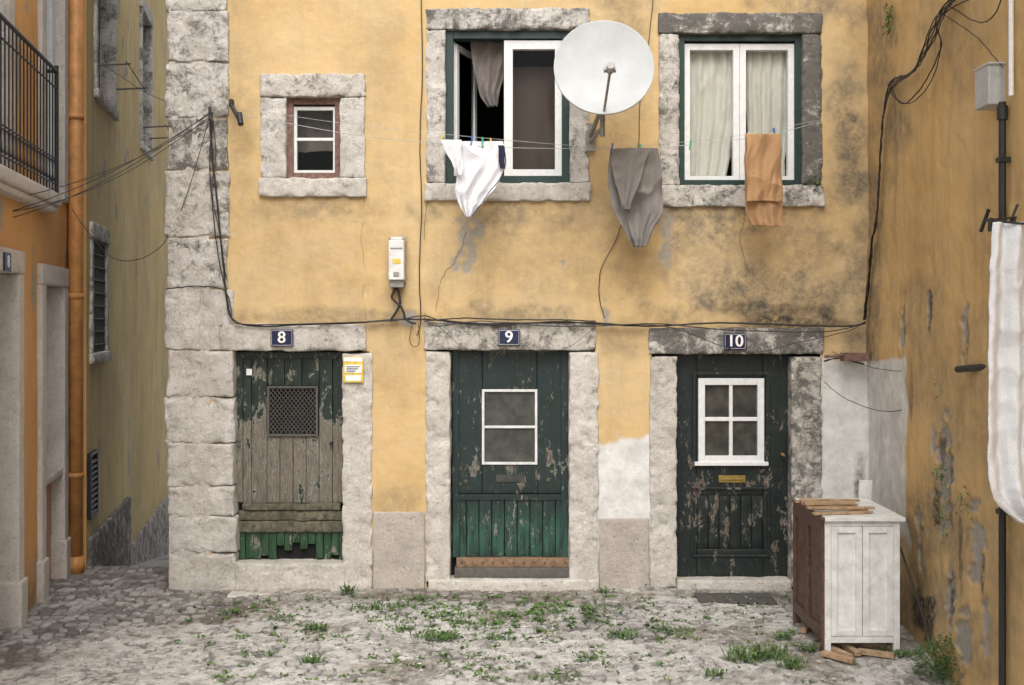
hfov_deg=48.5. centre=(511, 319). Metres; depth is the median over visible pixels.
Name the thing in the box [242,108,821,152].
clothesline
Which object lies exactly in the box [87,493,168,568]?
wall base
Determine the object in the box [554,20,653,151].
satellite dish
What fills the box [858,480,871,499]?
white board
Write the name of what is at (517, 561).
door threshold
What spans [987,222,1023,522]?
white sheet
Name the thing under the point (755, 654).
weeds
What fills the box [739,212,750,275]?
crack
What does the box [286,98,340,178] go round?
red window frame
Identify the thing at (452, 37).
green window frames
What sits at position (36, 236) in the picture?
wall plaster
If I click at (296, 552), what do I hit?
door backing
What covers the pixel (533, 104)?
blind
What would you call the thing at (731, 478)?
door brass
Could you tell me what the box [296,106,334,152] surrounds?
net
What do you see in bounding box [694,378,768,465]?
door window frame
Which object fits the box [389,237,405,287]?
utility box
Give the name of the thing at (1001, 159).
conduit pipe
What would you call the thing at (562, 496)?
door stiles
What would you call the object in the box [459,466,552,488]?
door lock scars
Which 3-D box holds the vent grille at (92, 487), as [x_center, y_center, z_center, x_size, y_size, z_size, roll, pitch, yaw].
[-4.143,1.620,11.227,0.056,0.640,0.417,0,0,-11]
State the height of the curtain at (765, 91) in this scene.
1.314 m
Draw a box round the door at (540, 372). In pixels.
[452,350,567,556]
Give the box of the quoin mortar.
[169,0,209,589]
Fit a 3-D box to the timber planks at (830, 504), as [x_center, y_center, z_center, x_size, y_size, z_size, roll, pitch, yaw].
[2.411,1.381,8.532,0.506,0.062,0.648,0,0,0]
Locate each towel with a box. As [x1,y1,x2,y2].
[440,140,505,216]
[608,148,662,246]
[744,133,782,226]
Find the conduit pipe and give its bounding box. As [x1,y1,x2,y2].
[995,0,1013,684]
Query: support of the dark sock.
hanging from the clothesline
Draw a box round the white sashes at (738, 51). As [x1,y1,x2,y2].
[294,40,793,179]
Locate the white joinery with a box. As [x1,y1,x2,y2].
[46,0,55,190]
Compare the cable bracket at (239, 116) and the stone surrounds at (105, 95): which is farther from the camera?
the stone surrounds at (105, 95)
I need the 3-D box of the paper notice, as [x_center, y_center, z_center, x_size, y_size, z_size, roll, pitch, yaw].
[-1.411,0.443,10.110,0.179,0.229,0.009,0,0,0]
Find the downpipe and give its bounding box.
[68,0,84,573]
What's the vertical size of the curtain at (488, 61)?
0.597 m
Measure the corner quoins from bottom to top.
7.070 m
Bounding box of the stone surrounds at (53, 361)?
[0,0,70,628]
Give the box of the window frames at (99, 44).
[98,0,99,88]
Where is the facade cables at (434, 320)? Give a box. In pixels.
[166,0,865,363]
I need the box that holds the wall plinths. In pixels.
[373,512,648,589]
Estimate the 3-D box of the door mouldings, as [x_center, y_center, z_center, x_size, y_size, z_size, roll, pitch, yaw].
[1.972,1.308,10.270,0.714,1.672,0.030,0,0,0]
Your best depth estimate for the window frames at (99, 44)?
12.53 m
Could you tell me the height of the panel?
1.150 m
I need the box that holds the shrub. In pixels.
[909,632,961,684]
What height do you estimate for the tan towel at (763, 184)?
0.793 m
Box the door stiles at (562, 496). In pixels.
[453,351,567,556]
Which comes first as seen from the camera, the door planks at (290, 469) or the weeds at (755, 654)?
the weeds at (755, 654)
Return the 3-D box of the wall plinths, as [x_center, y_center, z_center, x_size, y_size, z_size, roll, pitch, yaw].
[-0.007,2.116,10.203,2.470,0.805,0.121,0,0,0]
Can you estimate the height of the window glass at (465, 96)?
1.179 m
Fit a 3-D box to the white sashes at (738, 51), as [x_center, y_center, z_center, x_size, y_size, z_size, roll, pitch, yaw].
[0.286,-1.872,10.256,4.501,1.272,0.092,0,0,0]
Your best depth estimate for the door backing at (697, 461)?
10.31 m
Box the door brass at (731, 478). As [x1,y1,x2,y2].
[718,453,783,482]
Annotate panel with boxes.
[46,483,50,579]
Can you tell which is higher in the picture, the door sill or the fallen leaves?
the door sill
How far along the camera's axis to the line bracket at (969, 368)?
7.11 m
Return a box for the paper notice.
[343,357,362,381]
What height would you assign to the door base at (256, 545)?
0.251 m
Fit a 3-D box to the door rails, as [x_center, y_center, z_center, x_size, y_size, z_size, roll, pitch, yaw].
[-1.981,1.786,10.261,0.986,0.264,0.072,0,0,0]
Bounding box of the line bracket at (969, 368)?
[954,364,985,372]
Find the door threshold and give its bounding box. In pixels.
[456,557,568,566]
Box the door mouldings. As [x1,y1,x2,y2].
[691,372,769,556]
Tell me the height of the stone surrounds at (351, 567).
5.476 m
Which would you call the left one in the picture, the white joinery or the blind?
the white joinery
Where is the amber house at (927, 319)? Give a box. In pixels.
[866,0,1023,684]
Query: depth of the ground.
8.49 m
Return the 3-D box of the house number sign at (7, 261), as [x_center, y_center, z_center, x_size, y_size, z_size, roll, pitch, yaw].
[-3.758,-0.430,8.480,0.015,0.140,0.183,0,0,-10]
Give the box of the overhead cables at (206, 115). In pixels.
[13,66,209,260]
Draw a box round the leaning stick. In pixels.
[900,546,936,657]
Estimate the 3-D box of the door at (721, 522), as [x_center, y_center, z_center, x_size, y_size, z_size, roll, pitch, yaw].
[1.983,1.315,10.298,1.024,2.017,0.050,0,0,0]
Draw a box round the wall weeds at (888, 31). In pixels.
[802,3,971,543]
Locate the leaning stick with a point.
(917, 599)
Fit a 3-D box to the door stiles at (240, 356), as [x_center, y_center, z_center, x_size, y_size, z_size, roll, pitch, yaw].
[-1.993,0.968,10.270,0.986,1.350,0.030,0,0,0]
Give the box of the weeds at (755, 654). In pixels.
[170,582,924,684]
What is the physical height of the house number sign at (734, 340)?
0.143 m
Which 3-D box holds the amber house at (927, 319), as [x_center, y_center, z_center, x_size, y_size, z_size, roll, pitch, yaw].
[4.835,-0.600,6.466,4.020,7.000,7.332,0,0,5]
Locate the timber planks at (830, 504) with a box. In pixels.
[794,498,874,514]
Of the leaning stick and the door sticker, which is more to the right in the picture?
the leaning stick
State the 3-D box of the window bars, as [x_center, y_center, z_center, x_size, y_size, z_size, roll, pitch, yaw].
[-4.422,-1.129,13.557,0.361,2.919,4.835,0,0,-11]
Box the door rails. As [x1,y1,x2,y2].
[238,503,342,532]
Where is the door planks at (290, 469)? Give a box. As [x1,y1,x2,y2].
[237,351,345,502]
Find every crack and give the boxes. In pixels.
[360,200,366,319]
[436,231,466,305]
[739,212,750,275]
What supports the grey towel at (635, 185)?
hanging from the clothesline
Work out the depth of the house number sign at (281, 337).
10.10 m
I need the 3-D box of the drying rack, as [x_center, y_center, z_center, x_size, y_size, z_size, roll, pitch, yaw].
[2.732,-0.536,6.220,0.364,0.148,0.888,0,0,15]
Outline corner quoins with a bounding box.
[164,0,239,591]
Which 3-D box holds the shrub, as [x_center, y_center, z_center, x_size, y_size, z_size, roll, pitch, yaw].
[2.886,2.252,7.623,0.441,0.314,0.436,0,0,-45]
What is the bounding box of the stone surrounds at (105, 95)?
[89,0,153,363]
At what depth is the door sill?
10.19 m
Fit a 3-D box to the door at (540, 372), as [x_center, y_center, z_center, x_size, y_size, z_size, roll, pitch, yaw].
[-0.018,1.207,10.296,1.052,1.873,0.048,0,0,0]
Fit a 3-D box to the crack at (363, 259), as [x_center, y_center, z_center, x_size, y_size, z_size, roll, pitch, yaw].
[-1.326,-0.537,10.156,0.055,1.077,0.004,0,0,0]
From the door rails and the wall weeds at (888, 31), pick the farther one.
the door rails
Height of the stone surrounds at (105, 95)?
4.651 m
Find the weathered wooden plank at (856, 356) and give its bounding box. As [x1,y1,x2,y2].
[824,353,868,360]
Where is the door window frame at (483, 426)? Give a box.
[482,389,536,464]
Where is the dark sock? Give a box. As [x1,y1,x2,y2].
[498,145,505,168]
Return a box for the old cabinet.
[792,498,904,652]
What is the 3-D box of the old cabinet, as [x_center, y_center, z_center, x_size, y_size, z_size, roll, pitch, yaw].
[2.513,1.917,8.575,0.599,1.005,0.890,0,0,0]
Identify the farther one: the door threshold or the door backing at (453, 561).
the door backing at (453, 561)
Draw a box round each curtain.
[471,42,503,107]
[690,52,731,175]
[746,52,785,175]
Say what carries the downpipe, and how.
attached to the wall plaster at (36, 236)
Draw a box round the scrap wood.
[800,624,894,663]
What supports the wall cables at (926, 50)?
attached to the amber house at (927, 319)
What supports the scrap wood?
on the ground
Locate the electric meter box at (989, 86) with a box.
[974,62,1005,110]
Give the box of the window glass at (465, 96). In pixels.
[459,53,472,140]
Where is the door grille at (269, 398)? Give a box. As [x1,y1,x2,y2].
[267,386,317,435]
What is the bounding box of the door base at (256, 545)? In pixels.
[238,532,342,558]
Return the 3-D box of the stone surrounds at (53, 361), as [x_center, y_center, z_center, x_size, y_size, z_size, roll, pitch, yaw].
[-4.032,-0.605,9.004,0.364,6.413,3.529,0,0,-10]
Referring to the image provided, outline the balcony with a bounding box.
[0,12,61,212]
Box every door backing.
[237,350,348,558]
[449,350,568,574]
[669,354,788,548]
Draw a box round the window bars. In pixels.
[94,61,168,352]
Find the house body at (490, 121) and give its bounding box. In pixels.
[298,34,820,356]
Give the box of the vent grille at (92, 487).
[87,449,97,519]
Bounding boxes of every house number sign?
[4,252,10,271]
[271,329,292,345]
[498,329,519,344]
[724,333,745,348]
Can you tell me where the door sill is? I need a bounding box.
[454,565,568,577]
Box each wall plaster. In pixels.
[0,0,67,611]
[86,0,168,542]
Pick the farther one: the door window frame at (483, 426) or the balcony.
the door window frame at (483, 426)
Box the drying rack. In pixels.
[979,204,1023,231]
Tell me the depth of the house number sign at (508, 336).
10.10 m
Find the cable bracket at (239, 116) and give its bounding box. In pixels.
[208,99,243,125]
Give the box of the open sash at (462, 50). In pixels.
[455,44,476,175]
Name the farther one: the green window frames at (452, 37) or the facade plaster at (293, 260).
the green window frames at (452, 37)
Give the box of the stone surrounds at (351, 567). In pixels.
[219,7,824,597]
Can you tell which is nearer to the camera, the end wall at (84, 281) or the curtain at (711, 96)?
the curtain at (711, 96)
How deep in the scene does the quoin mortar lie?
10.14 m
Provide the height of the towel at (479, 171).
0.657 m
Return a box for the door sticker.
[246,369,251,374]
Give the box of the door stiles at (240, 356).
[236,352,345,501]
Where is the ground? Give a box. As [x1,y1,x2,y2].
[0,554,953,684]
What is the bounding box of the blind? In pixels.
[513,66,554,168]
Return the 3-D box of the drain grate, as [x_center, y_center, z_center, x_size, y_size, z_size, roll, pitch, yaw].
[1.913,2.392,9.767,0.656,0.020,0.334,0,0,0]
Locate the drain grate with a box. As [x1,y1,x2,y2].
[694,593,776,603]
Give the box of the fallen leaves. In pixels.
[49,589,925,683]
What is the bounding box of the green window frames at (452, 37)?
[445,30,800,185]
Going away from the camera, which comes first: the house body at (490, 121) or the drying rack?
the drying rack
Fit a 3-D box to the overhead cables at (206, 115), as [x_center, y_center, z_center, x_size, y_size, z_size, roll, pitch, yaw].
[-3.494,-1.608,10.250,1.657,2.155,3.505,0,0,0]
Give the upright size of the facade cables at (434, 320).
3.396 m
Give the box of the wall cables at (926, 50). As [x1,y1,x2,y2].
[824,0,1002,411]
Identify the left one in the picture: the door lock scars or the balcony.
the balcony
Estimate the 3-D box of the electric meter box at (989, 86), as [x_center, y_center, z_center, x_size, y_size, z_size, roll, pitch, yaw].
[2.801,-1.362,6.650,0.124,0.246,0.220,0,0,0]
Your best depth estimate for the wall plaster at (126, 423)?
13.94 m
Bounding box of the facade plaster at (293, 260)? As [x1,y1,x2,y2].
[209,0,868,588]
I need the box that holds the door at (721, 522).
[674,354,787,576]
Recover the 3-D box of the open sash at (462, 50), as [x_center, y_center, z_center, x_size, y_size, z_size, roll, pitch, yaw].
[-0.431,-1.886,10.508,0.040,1.215,0.486,0,0,20]
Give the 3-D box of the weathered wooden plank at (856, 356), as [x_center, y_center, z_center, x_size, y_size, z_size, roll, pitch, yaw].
[2.939,0.328,10.025,0.371,0.073,0.150,0,0,0]
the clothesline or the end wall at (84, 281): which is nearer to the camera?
the clothesline
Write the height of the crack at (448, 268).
0.719 m
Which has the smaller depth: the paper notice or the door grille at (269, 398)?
the paper notice
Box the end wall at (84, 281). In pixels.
[83,0,86,568]

